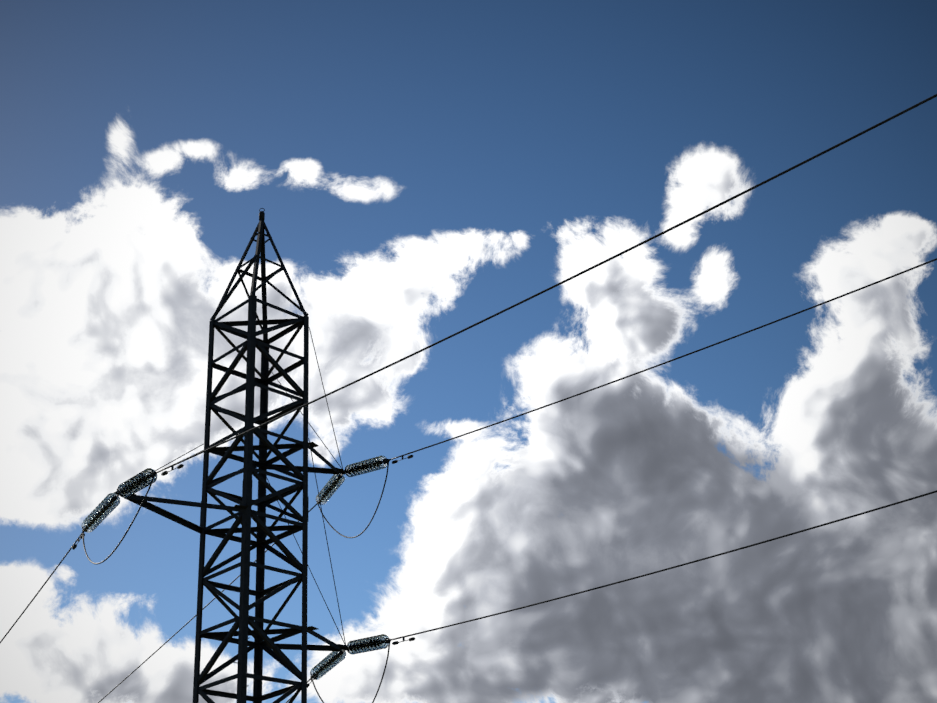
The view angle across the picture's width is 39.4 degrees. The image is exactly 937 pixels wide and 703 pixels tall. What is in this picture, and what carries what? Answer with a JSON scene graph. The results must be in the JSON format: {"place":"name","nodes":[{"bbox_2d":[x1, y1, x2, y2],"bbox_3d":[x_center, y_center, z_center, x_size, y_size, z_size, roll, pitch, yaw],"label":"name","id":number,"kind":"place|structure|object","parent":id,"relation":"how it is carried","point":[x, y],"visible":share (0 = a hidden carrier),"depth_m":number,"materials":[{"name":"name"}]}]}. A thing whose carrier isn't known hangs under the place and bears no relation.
{"place":"outdoors","nodes":[
{"label":"outdoors","id":0,"kind":"place"},
{"bbox_2d":[0,0,936,702],"label":"sky","id":1,"kind":"structure","parent":0,"point":[420,171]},
{"label":"ground","id":2,"kind":"structure","parent":0,"visible":0},
{"bbox_2d":[114,208,346,702],"bbox_3d":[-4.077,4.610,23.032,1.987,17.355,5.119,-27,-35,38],"label":"pylon","id":3,"kind":"object","parent":2,"relation":"on","point":[244,514],"visible":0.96,"depth_m":24.14,"materials":[{"name":"metal"}]},
{"bbox_2d":[81,456,390,679],"bbox_3d":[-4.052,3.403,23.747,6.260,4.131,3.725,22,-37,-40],"label":"insulator strings","id":4,"kind":"object","parent":3,"relation":"attached to","point":[101,511],"visible":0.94,"depth_m":23.74,"materials":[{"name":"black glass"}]},
{"bbox_2d":[0,94,936,702],"bbox_3d":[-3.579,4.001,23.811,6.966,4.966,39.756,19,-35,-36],"label":"conductors","id":5,"kind":"object","parent":4,"relation":"attached to","point":[82,534],"visible":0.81,"depth_m":19.16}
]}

